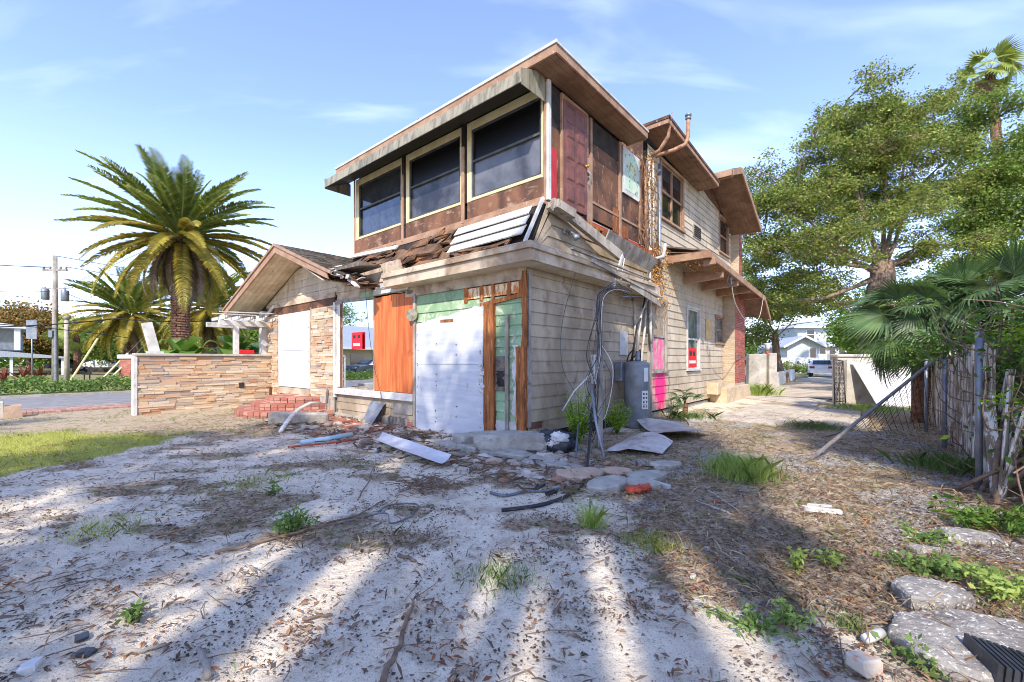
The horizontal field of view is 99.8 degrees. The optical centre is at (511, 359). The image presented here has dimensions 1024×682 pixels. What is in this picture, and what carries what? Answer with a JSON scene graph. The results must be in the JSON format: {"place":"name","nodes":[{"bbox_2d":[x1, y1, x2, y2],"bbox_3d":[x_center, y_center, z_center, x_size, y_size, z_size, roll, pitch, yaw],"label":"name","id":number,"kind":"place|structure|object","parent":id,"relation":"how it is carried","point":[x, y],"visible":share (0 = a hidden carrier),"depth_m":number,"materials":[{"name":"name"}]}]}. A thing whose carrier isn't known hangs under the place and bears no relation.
{"place":"outdoors","nodes":[
{"label":"outdoors","id":0,"kind":"place"},
{"bbox_2d":[0,323,70,375],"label":"porch building","id":1,"kind":"structure","parent":0,"point":[11,338],"depth_m":40.99,"materials":[{"name":"white"}]},
{"bbox_2d":[0,378,130,395],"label":"verge","id":2,"kind":"structure","parent":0,"point":[41,392],"depth_m":18.91,"materials":[{"name":"green plant"}]},
{"bbox_2d":[40,255,72,381],"bbox_3d":[-28.459,-2.350,26.948,1.922,8.300,0.495,0,0,0],"label":"utility pole","id":3,"kind":"object","parent":2,"relation":"on","point":[65,297],"visible":0.99,"depth_m":26.89,"materials":[{"name":"grey wood"}]},
{"bbox_2d":[0,372,130,394],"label":"clipped hedge","id":4,"kind":"object","parent":2,"relation":"on","point":[51,385],"visible":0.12,"depth_m":18.19,"materials":[{"name":"green plant"}]},
{"bbox_2d":[0,391,130,398],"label":"kerb","id":5,"kind":"structure","parent":2,"relation":"on","point":[59,394],"depth_m":17.51,"materials":[{"name":"concrete"}]},
{"bbox_2d":[62,315,70,380],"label":"lamp column","id":6,"kind":"structure","parent":2,"relation":"on","point":[66,318],"depth_m":27.91,"materials":[{"name":"metal"}]},
{"bbox_2d":[58,265,170,360],"bbox_3d":[-26.403,-2.308,30.155,7.090,8.017,7.128,0,0,-40],"label":"date palm","id":7,"kind":"object","parent":2,"relation":"on","point":[131,330],"visible":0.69,"depth_m":28.99,"materials":[{"name":"green plant"}]},
{"bbox_2d":[54,143,277,349],"bbox_3d":[-16.884,-4.195,21.969,8.998,11.789,8.698,0,0,32],"label":"date palm","id":8,"kind":"object","parent":2,"relation":"on","point":[186,266],"visible":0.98,"depth_m":20.92,"materials":[{"name":"green plant"}]},
{"bbox_2d":[147,269,258,353],"bbox_3d":[-20.549,-2.479,29.450,7.260,8.359,7.174,0,0,0],"label":"date palm","id":9,"kind":"object","parent":2,"relation":"on","point":[202,330],"visible":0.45,"depth_m":28.83,"materials":[{"name":"green plant"}]},
{"bbox_2d":[22,403,130,414],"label":"sidewalk","id":10,"kind":"structure","parent":0,"point":[60,409],"depth_m":12.73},
{"bbox_2d":[0,428,199,475],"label":"lawn grass","id":11,"kind":"structure","parent":0,"point":[55,445],"depth_m":7.46,"materials":[{"name":"plant"}]},
{"bbox_2d":[0,366,745,408],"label":"road","id":12,"kind":"structure","parent":0,"point":[50,401],"depth_m":15.49,"materials":[{"name":"asphalt"}]},
{"bbox_2d":[0,361,1023,681],"bbox_3d":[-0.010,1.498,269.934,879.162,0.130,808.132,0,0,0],"label":"ground","id":13,"kind":"structure","parent":0,"point":[712,647],"depth_m":3.16,"materials":[{"name":"sand"}]},
{"bbox_2d":[0,295,81,371],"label":"background tree","id":14,"kind":"object","parent":13,"relation":"on","point":[19,315],"visible":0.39,"depth_m":50.50,"materials":[{"name":"green plant"}]},
{"bbox_2d":[40,316,101,373],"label":"cabbage palm","id":15,"kind":"object","parent":13,"relation":"on","point":[77,343],"visible":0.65,"depth_m":44.74,"materials":[{"name":"green plant"}]},
{"bbox_2d":[40,314,119,363],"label":"background tree","id":16,"kind":"object","parent":13,"relation":"on","point":[95,351],"visible":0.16,"depth_m":50.09,"materials":[{"name":"plant"}]},
{"bbox_2d":[34,506,192,556],"bbox_3d":[-3.551,1.454,3.738,1.034,0.091,1.022,0,0,0],"label":"grass tuft","id":17,"kind":"object","parent":13,"relation":"on","point":[98,530],"visible":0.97,"depth_m":3.75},
{"bbox_2d":[114,597,149,623],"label":"weed plant","id":18,"kind":"object","parent":13,"relation":"on","point":[135,610],"visible":0.92,"depth_m":2.48,"materials":[{"name":"green plant"}]},
{"bbox_2d":[158,336,221,353],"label":"banana plant","id":19,"kind":"object","parent":13,"relation":"on","point":[190,345],"visible":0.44,"depth_m":13.44,"materials":[{"name":"green plant"}]},
{"bbox_2d":[131,353,271,415],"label":"stone garden wall","id":20,"kind":"structure","parent":13,"relation":"on","point":[162,383],"depth_m":12.63,"materials":[{"name":"stone"}]},
{"bbox_2d":[141,322,163,352],"bbox_3d":[-10.008,-0.595,11.992,0.240,0.900,0.472,0,0,40],"label":"leaning post","id":21,"kind":"object","parent":20,"relation":"on","point":[150,337],"visible":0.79,"depth_m":11.94,"materials":[{"name":"white paint"}]},
{"bbox_2d":[206,305,275,353],"bbox_3d":[-8.652,-0.974,14.168,1.840,1.608,2.100,0,0,40],"label":"white pergola","id":22,"kind":"object","parent":20,"relation":"on","point":[240,322],"visible":0.84,"depth_m":13.70,"materials":[{"name":"paint"}]},
{"bbox_2d":[203,335,258,353],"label":"banana plant","id":23,"kind":"object","parent":13,"relation":"on","point":[227,347],"visible":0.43,"depth_m":14.71,"materials":[{"name":"green plant"}]},
{"bbox_2d":[181,466,316,499],"bbox_3d":[-3.102,1.414,5.256,1.425,0.091,1.397,0,0,37],"label":"grass tuft","id":24,"kind":"object","parent":13,"relation":"on","point":[253,478],"visible":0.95,"depth_m":5.14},
{"bbox_2d":[234,393,332,418],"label":"brick steps","id":25,"kind":"structure","parent":13,"relation":"on","point":[268,404],"depth_m":11.52,"materials":[{"name":"brick"}]},
{"bbox_2d":[266,502,320,534],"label":"weed plant","id":26,"kind":"object","parent":13,"relation":"on","point":[290,522],"visible":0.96,"depth_m":3.73,"materials":[{"name":"green plant"}]},
{"bbox_2d":[268,412,328,424],"bbox_3d":[-4.879,1.346,9.911,1.247,0.284,0.349,1,0,-14],"label":"concrete kerb block","id":27,"kind":"object","parent":13,"relation":"on","point":[277,418],"depth_m":9.78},
{"bbox_2d":[215,500,383,553],"bbox_3d":[-1.747,1.468,3.831,0.152,0.057,1.480,0,0,41],"label":"branch","id":28,"kind":"object","parent":13,"relation":"on","point":[250,544],"visible":0.92,"depth_m":3.57,"materials":[{"name":"brown plant"}]},
{"bbox_2d":[379,595,416,681],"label":"branch","id":29,"kind":"object","parent":13,"relation":"on","point":[389,663],"visible":1,"depth_m":2.21,"materials":[{"name":"brown plant"}]},
{"bbox_2d":[373,432,450,463],"bbox_3d":[-1.645,1.337,6.660,0.327,0.084,2.481,0,0,-40],"label":"siding strip","id":30,"kind":"object","parent":13,"relation":"on","point":[426,452],"visible":1,"depth_m":6.54,"materials":[{"name":"plastic"}]},
{"bbox_2d":[386,466,474,496],"bbox_3d":[-0.904,1.393,4.884,0.968,0.141,0.992,0,0,-28],"label":"dead brush","id":31,"kind":"object","parent":13,"relation":"on","point":[424,485],"visible":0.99,"depth_m":4.80,"materials":[{"name":"brown plant"}]},
{"bbox_2d":[264,415,613,490],"bbox_3d":[-2.263,1.460,8.199,8.704,0.200,2.022,0,0,41],"label":"rubble","id":32,"kind":"object","parent":13,"relation":"on","point":[491,459],"visible":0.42,"depth_m":6.71,"materials":[{"name":"stone"}]},
{"bbox_2d":[255,414,653,501],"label":"splinters","id":33,"kind":"object","parent":13,"relation":"on","point":[412,433],"visible":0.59,"depth_m":6.29,"materials":[{"name":"wood"}]},
{"bbox_2d":[220,38,770,433],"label":"derelict house","id":34,"kind":"structure","parent":13,"relation":"on","point":[494,214],"depth_m":9.52,"materials":[{"name":"wood"}]},
{"bbox_2d":[278,310,309,388],"bbox_3d":[-6.648,-0.290,13.127,2.180,2.260,0.025,0,0,40],"label":"boarded doorway","id":35,"kind":"structure","parent":34,"relation":"in","point":[293,330],"depth_m":13.05,"materials":[{"name":"wood"}]},
{"bbox_2d":[343,299,372,388],"bbox_3d":[-3.806,-0.380,10.743,1.400,2.160,0.008,0,0,37],"label":"picture window","id":36,"kind":"structure","parent":34,"relation":"in","point":[357,363],"depth_m":10.75,"materials":[{"name":"clear glass"}]},
{"bbox_2d":[356,158,401,239],"bbox_3d":[-3.495,-4.130,11.292,2.120,1.660,0.085,0,0,40],"label":"window","id":37,"kind":"structure","parent":34,"relation":"in","point":[386,215],"depth_m":11.29,"materials":[{"name":"metal"}]},
{"bbox_2d":[406,128,460,222],"bbox_3d":[-1.810,-4.130,9.854,1.970,1.660,0.085,0,0,40],"label":"window","id":38,"kind":"structure","parent":34,"relation":"in","point":[441,194],"depth_m":9.84,"materials":[{"name":"metal"}]},
{"bbox_2d":[467,92,543,202],"bbox_3d":[-0.178,-4.130,8.463,1.980,1.660,0.085,0,0,40],"label":"window","id":39,"kind":"structure","parent":34,"relation":"in","point":[523,163],"depth_m":8.43,"materials":[{"name":"metal"}]},
{"bbox_2d":[563,99,589,215],"bbox_3d":[1.245,-3.860,8.284,0.125,2.000,0.760,0,0,44],"label":"door","id":40,"kind":"structure","parent":34,"relation":"in","point":[575,165],"depth_m":8.28,"materials":[{"name":"red paint"}]},
{"bbox_2d":[652,298,668,373],"bbox_3d":[3.964,-0.639,11.624,0.140,2.003,1.140,0,0,40],"label":"window","id":41,"kind":"structure","parent":34,"relation":"in","point":[659,324],"depth_m":11.79,"materials":[{"name":"pink wood"}]},
{"bbox_2d":[659,156,685,233],"bbox_3d":[4.597,-4.655,12.366,0.140,1.690,1.910,0,0,40],"label":"window","id":42,"kind":"structure","parent":34,"relation":"in","point":[672,201],"depth_m":12.36,"materials":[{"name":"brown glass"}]},
{"bbox_2d":[686,305,701,370],"bbox_3d":[5.781,-0.662,13.754,0.140,2.036,1.320,0,0,40],"label":"window","id":43,"kind":"structure","parent":34,"relation":"in","point":[693,313],"depth_m":13.86,"materials":[{"name":"white paint"}]},
{"bbox_2d":[718,213,730,258],"bbox_3d":[8.068,-4.675,16.436,0.140,1.450,1.410,0,0,40],"label":"window","id":44,"kind":"structure","parent":34,"relation":"in","point":[723,239],"depth_m":16.53,"materials":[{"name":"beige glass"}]},
{"bbox_2d":[452,547,551,603],"bbox_3d":[-0.076,1.453,2.993,0.681,0.091,0.776,0,0,-30],"label":"weed patch","id":45,"kind":"object","parent":13,"relation":"on","point":[496,573],"visible":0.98,"depth_m":2.94,"materials":[{"name":"green plant"}]},
{"bbox_2d":[0,311,1004,368],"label":"distant woodland","id":46,"kind":"object","parent":13,"relation":"on","point":[7,361],"depth_m":77.08,"materials":[{"name":"green plant"}]},
{"bbox_2d":[425,438,583,470],"bbox_3d":[-0.285,1.496,6.721,3.180,0.263,0.418,0,0,40],"label":"concrete ledge","id":47,"kind":"object","parent":13,"relation":"on","point":[518,455],"visible":0.43,"depth_m":6.33,"materials":[{"name":"concrete"}]},
{"bbox_2d":[473,430,546,453],"bbox_3d":[-0.042,1.363,7.021,1.159,0.343,0.554,0,0,-3],"label":"concrete chunk","id":48,"kind":"object","parent":13,"relation":"on","point":[508,439],"visible":0.64,"depth_m":6.76,"materials":[{"name":"concrete"}]},
{"bbox_2d":[0,440,1022,681],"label":"dark crumbs","id":49,"kind":"object","parent":13,"relation":"on","point":[360,640],"visible":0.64,"depth_m":2.62,"materials":[{"name":"brown plant"}]},
{"bbox_2d":[0,410,1023,681],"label":"straw litter","id":50,"kind":"object","parent":13,"relation":"on","point":[718,556],"visible":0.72,"depth_m":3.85,"materials":[{"name":"plant"}]},
{"bbox_2d":[0,439,1023,681],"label":"wood chips","id":51,"kind":"object","parent":13,"relation":"on","point":[419,642],"visible":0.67,"depth_m":2.96,"materials":[{"name":"wood"}]},
{"bbox_2d":[0,430,1023,681],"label":"fallen twigs","id":52,"kind":"object","parent":13,"relation":"on","point":[546,542],"visible":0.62,"depth_m":3.50,"materials":[{"name":"wood"}]},
{"bbox_2d":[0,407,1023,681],"bbox_3d":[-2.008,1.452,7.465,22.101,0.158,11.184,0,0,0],"label":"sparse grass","id":53,"kind":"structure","parent":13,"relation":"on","point":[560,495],"depth_m":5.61,"materials":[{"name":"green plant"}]},
{"bbox_2d":[0,418,1023,681],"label":"leaf litter","id":54,"kind":"object","parent":13,"relation":"on","point":[676,670],"visible":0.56,"depth_m":2.84,"materials":[{"name":"plant"}]},
{"bbox_2d":[501,407,592,511],"bbox_3d":[0.923,1.179,5.940,0.557,0.609,4.042,0,0,23],"label":"ground cable","id":55,"kind":"object","parent":13,"relation":"on","point":[532,506],"visible":0.77,"depth_m":4.45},
{"bbox_2d":[539,429,577,453],"bbox_3d":[0.691,1.391,7.013,0.805,0.537,0.465,0,0,0],"label":"black bag","id":56,"kind":"object","parent":13,"relation":"on","point":[556,440],"visible":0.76,"depth_m":6.83,"materials":[{"name":"plastic"}]},
{"bbox_2d":[558,383,593,442],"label":"corner shrub","id":57,"kind":"object","parent":13,"relation":"on","point":[573,419],"visible":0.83,"depth_m":7.68,"materials":[{"name":"green plant"}]},
{"bbox_2d":[555,467,603,481],"bbox_3d":[0.873,1.464,5.422,0.656,0.102,0.445,0,1,-17],"label":"flagstone","id":58,"kind":"object","parent":13,"relation":"on","point":[579,472],"visible":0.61,"depth_m":5.39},
{"bbox_2d":[552,489,619,530],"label":"grass tuft","id":59,"kind":"object","parent":13,"relation":"on","point":[596,518],"visible":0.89,"depth_m":3.81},
{"bbox_2d":[595,303,603,447],"bbox_3d":[1.490,0.322,7.325,0.120,2.563,0.130,0,0,0],"label":"service post","id":60,"kind":"object","parent":13,"relation":"on","point":[600,403],"visible":0.69,"depth_m":7.29,"materials":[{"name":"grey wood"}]},
{"bbox_2d":[562,281,634,459],"bbox_3d":[1.664,0.001,8.126,0.913,2.986,3.466,0,0,24],"label":"cable bundle","id":61,"kind":"object","parent":60,"relation":"hanging from","point":[594,408],"visible":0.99,"depth_m":7.21,"materials":[{"name":"white plastic"}]},
{"bbox_2d":[586,475,626,494],"bbox_3d":[1.076,1.443,4.909,0.555,0.155,0.369,0,0,-49],"label":"flagstone","id":62,"kind":"object","parent":13,"relation":"on","point":[613,483],"visible":0.78,"depth_m":4.81,"materials":[{"name":"stone"}]},
{"bbox_2d":[603,394,630,432],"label":"corner shrub","id":63,"kind":"object","parent":13,"relation":"on","point":[615,422],"visible":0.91,"depth_m":8.66,"materials":[{"name":"green plant"}]},
{"bbox_2d":[624,349,649,428],"bbox_3d":[2.783,0.643,9.674,0.599,1.753,0.572,0,0,40],"label":"water heater","id":64,"kind":"object","parent":13,"relation":"on","point":[637,386],"visible":0.94,"depth_m":9.42,"materials":[{"name":"grey metal"}]},
{"bbox_2d":[606,432,672,453],"bbox_3d":[2.124,1.369,7.132,0.823,0.179,1.184,0,0,30],"label":"warped sheet","id":65,"kind":"object","parent":13,"relation":"on","point":[654,442],"visible":1,"depth_m":7.08,"materials":[{"name":"metal"}]},
{"bbox_2d":[619,520,700,557],"bbox_3d":[1.057,1.427,3.424,0.596,0.117,0.729,0,0,-43],"label":"grass tuft","id":66,"kind":"object","parent":13,"relation":"on","point":[659,541],"visible":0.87,"depth_m":3.40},
{"bbox_2d":[637,418,705,432],"bbox_3d":[3.277,1.339,8.628,1.119,0.176,1.820,0,0,0],"label":"warped sheet","id":67,"kind":"object","parent":13,"relation":"on","point":[657,425],"visible":0.96,"depth_m":8.94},
{"bbox_2d":[652,408,731,424],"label":"grass tuft","id":68,"kind":"object","parent":13,"relation":"on","point":[683,416],"visible":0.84,"depth_m":10.74,"materials":[{"name":"green plant"}]},
{"bbox_2d":[693,444,797,487],"bbox_3d":[2.900,1.316,5.461,1.327,0.312,1.469,0,0,-15],"label":"grass tuft","id":69,"kind":"object","parent":13,"relation":"on","point":[744,468],"visible":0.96,"depth_m":5.30,"materials":[{"name":"plant"}]},
{"bbox_2d":[690,596,813,646],"bbox_3d":[1.323,1.482,2.411,0.507,0.177,0.426,0,0,0],"label":"weed plant","id":70,"kind":"object","parent":13,"relation":"on","point":[767,623],"visible":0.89,"depth_m":2.39,"materials":[{"name":"green plant"}]},
{"bbox_2d":[746,353,776,392],"bbox_3d":[10.924,0.661,18.899,1.164,1.894,0.415,0,0,0],"label":"fence","id":71,"kind":"object","parent":13,"relation":"on","point":[762,368],"visible":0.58,"depth_m":18.85,"materials":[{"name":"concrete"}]},
{"bbox_2d":[768,595,824,632],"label":"weed plant","id":72,"kind":"object","parent":13,"relation":"on","point":[782,601],"visible":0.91,"depth_m":2.45,"materials":[{"name":"green plant"}]},
{"bbox_2d":[742,253,854,382],"bbox_3d":[18.189,-2.854,29.096,10.836,9.286,6.410,0,0,-28],"label":"leafy tree","id":73,"kind":"object","parent":13,"relation":"on","point":[763,328],"visible":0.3,"depth_m":27.16,"materials":[{"name":"plant"}]},
{"bbox_2d":[755,322,849,359],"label":"neighbour house","id":74,"kind":"structure","parent":13,"relation":"on","point":[798,340],"depth_m":50.57,"materials":[{"name":"grey"}]},
{"bbox_2d":[809,547,850,573],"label":"weed plant","id":75,"kind":"object","parent":13,"relation":"on","point":[832,556],"visible":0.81,"depth_m":3.15,"materials":[{"name":"green plant"}]},
{"bbox_2d":[816,399,910,415],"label":"grass tuft","id":76,"kind":"object","parent":13,"relation":"on","point":[862,407],"visible":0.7,"depth_m":12.89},
{"bbox_2d":[845,650,882,678],"bbox_3d":[1.690,1.460,2.072,0.128,0.081,0.114,6,-2,-17],"label":"brick lump","id":77,"kind":"object","parent":13,"relation":"on","point":[865,665],"visible":1,"depth_m":2.04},
{"bbox_2d":[830,354,908,403],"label":"masonry wall","id":78,"kind":"structure","parent":13,"relation":"on","point":[857,391],"depth_m":14.70,"materials":[{"name":"concrete"}]},
{"bbox_2d":[730,55,1009,353],"bbox_3d":[16.922,-6.312,21.644,13.606,16.210,9.355,0,0,-14],"label":"live oak","id":79,"kind":"object","parent":13,"relation":"on","point":[886,132],"visible":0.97,"depth_m":20.43,"materials":[{"name":"green plant"}]},
{"bbox_2d":[807,359,936,459],"bbox_3d":[5.748,0.752,6.820,2.846,1.530,0.045,0,0,-17],"label":"leaning steel bar","id":80,"kind":"object","parent":13,"relation":"on","point":[865,415],"visible":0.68,"depth_m":6.77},
{"bbox_2d":[825,367,935,436],"bbox_3d":[6.484,0.708,7.392,2.659,1.240,0.662,0,0,-17],"label":"torn chain link","id":81,"kind":"object","parent":80,"relation":"hanging from","point":[896,408],"visible":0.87,"depth_m":7.32,"materials":[{"name":"black metal"}]},
{"bbox_2d":[852,362,910,406],"bbox_3d":[12.500,0.795,14.200,2.000,1.430,0.800,0,0,0],"label":"leaning sheet","id":82,"kind":"object","parent":13,"relation":"on","point":[872,383],"visible":0.49,"depth_m":14.18,"materials":[{"name":"white paint"}]},
{"bbox_2d":[816,295,979,353],"bbox_3d":[16.408,-0.674,17.890,6.459,4.784,5.367,0,0,0],"label":"leafy tree","id":83,"kind":"object","parent":13,"relation":"on","point":[840,338],"visible":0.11,"depth_m":18.60,"materials":[{"name":"green plant"}]},
{"bbox_2d":[873,546,939,578],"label":"weed plant","id":84,"kind":"object","parent":13,"relation":"on","point":[925,572],"visible":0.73,"depth_m":3.11,"materials":[{"name":"green plant"}]},
{"bbox_2d":[870,630,949,681],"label":"weed plant","id":85,"kind":"object","parent":13,"relation":"on","point":[911,658],"visible":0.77,"depth_m":2.11,"materials":[{"name":"green plant"}]},
{"bbox_2d":[817,262,1011,353],"bbox_3d":[29.263,-2.737,32.864,11.138,8.992,16.366,0,0,0],"label":"leafy tree","id":86,"kind":"object","parent":13,"relation":"on","point":[863,290],"visible":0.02,"depth_m":33.11,"materials":[{"name":"green plant"}]},
{"bbox_2d":[874,446,974,477],"bbox_3d":[5.931,1.360,5.882,1.475,0.260,1.381,0,0,-21],"label":"grass tuft","id":87,"kind":"object","parent":13,"relation":"on","point":[923,458],"visible":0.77,"depth_m":5.81,"materials":[{"name":"green plant"}]},
{"bbox_2d":[836,275,1014,422],"bbox_3d":[9.679,-0.179,10.357,3.350,3.778,3.021,0,0,39],"label":"cabbage palm","id":88,"kind":"object","parent":13,"relation":"on","point":[874,320],"visible":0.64,"depth_m":10.08,"materials":[{"name":"green plant"}]},
{"bbox_2d":[893,520,962,545],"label":"weed plant","id":89,"kind":"object","parent":13,"relation":"on","point":[925,537],"visible":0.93,"depth_m":3.52,"materials":[{"name":"green plant"}]},
{"bbox_2d":[890,575,975,611],"bbox_3d":[2.596,1.481,2.666,0.391,0.174,0.318,0,0,14],"label":"shell concrete slab","id":90,"kind":"object","parent":13,"relation":"on","point":[922,592],"depth_m":2.60,"materials":[{"name":"concrete"}]},
{"bbox_2d":[942,356,947,449],"bbox_3d":[7.191,0.768,7.170,0.074,1.685,0.074,0,0,0],"label":"fence post","id":91,"kind":"object","parent":13,"relation":"on","point":[944,406],"visible":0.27,"depth_m":7.15,"materials":[{"name":"metal"}]},
{"bbox_2d":[870,266,1023,483],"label":"fence thicket","id":92,"kind":"object","parent":13,"relation":"on","point":[935,347],"visible":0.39,"depth_m":6.11,"materials":[{"name":"green plant"}]},
{"bbox_2d":[887,608,1023,681],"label":"shell concrete slab","id":93,"kind":"object","parent":13,"relation":"on","point":[937,635],"depth_m":2.22,"materials":[{"name":"concrete"}]},
{"bbox_2d":[894,236,1023,376],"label":"cabbage palm","id":94,"kind":"object","parent":13,"relation":"on","point":[1011,266],"visible":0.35,"depth_m":9.33,"materials":[{"name":"green plant"}]},
{"bbox_2d":[902,543,1017,580],"bbox_3d":[3.047,1.451,3.001,0.530,0.228,0.483,0,0,0],"label":"weed plant","id":95,"kind":"object","parent":13,"relation":"on","point":[951,569],"visible":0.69,"depth_m":2.97,"materials":[{"name":"green plant"}]},
{"bbox_2d":[928,342,995,460],"bbox_3d":[8.440,0.659,8.346,0.095,1.781,9.229,0,0,40],"label":"board fence","id":96,"kind":"object","parent":13,"relation":"on","point":[965,409],"visible":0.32,"depth_m":6.79,"materials":[{"name":"grey wood"}]},
{"bbox_2d":[911,257,1023,503],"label":"bare vines","id":97,"kind":"object","parent":13,"relation":"on","point":[995,474],"visible":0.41,"depth_m":4.79,"materials":[{"name":"brown plant"}]},
{"bbox_2d":[916,73,1023,284],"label":"oak tree","id":98,"kind":"object","parent":13,"relation":"on","point":[991,207],"visible":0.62,"depth_m":21.04,"materials":[{"name":"green plant"}]},
{"bbox_2d":[926,493,1023,537],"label":"weed plant","id":99,"kind":"object","parent":13,"relation":"on","point":[1014,524],"visible":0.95,"depth_m":3.76,"materials":[{"name":"green plant"}]},
{"bbox_2d":[937,526,1012,548],"bbox_3d":[3.781,1.495,3.560,0.424,0.146,0.306,0,0,6],"label":"shell concrete slab","id":100,"kind":"object","parent":13,"relation":"on","point":[963,534],"depth_m":3.50,"materials":[{"name":"concrete"}]},
{"bbox_2d":[975,331,983,490],"bbox_3d":[5.316,0.632,4.908,0.074,1.915,0.074,0,0,0],"label":"fence post","id":101,"kind":"object","parent":13,"relation":"on","point":[978,419],"visible":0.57,"depth_m":4.89,"materials":[{"name":"metal"}]},
{"bbox_2d":[949,34,1023,246],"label":"tall fan palm","id":102,"kind":"object","parent":13,"relation":"on","point":[1007,54],"visible":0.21,"depth_m":27.70,"materials":[{"name":"green plant"}]},
{"bbox_2d":[949,557,1023,606],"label":"weed plant","id":103,"kind":"object","parent":13,"relation":"on","point":[988,577],"visible":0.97,"depth_m":2.68,"materials":[{"name":"green plant"}]},
{"bbox_2d":[963,633,1023,681],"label":"corrugated pipe","id":104,"kind":"object","parent":13,"relation":"on","point":[1002,663],"visible":0.91,"depth_m":2.00,"materials":[{"name":"black plastic"}]},
{"bbox_2d":[972,369,1023,499],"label":"broken fence boards","id":105,"kind":"object","parent":13,"relation":"on","point":[990,437],"visible":0.57,"depth_m":4.68,"materials":[{"name":"wood"}]},
{"bbox_2d":[975,305,1023,409],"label":"feathery shrub","id":106,"kind":"object","parent":13,"relation":"on","point":[1010,338],"visible":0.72,"depth_m":4.51,"materials":[{"name":"green plant"}]},
{"bbox_2d":[0,0,1023,360],"label":"sky","id":107,"kind":"structure","parent":0,"point":[282,93],"materials":[{"name":"blue"}]},
{"bbox_2d":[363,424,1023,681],"bbox_3d":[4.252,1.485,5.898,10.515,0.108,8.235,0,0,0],"label":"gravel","id":108,"kind":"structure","parent":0,"point":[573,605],"depth_m":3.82,"materials":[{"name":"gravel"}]},
{"bbox_2d":[685,395,868,429],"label":"driveway","id":109,"kind":"structure","parent":0,"point":[807,407],"depth_m":11.47,"materials":[{"name":"concrete"}]},
{"bbox_2d":[761,373,831,398],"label":"dirt drive","id":110,"kind":"structure","parent":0,"point":[819,386],"depth_m":22.31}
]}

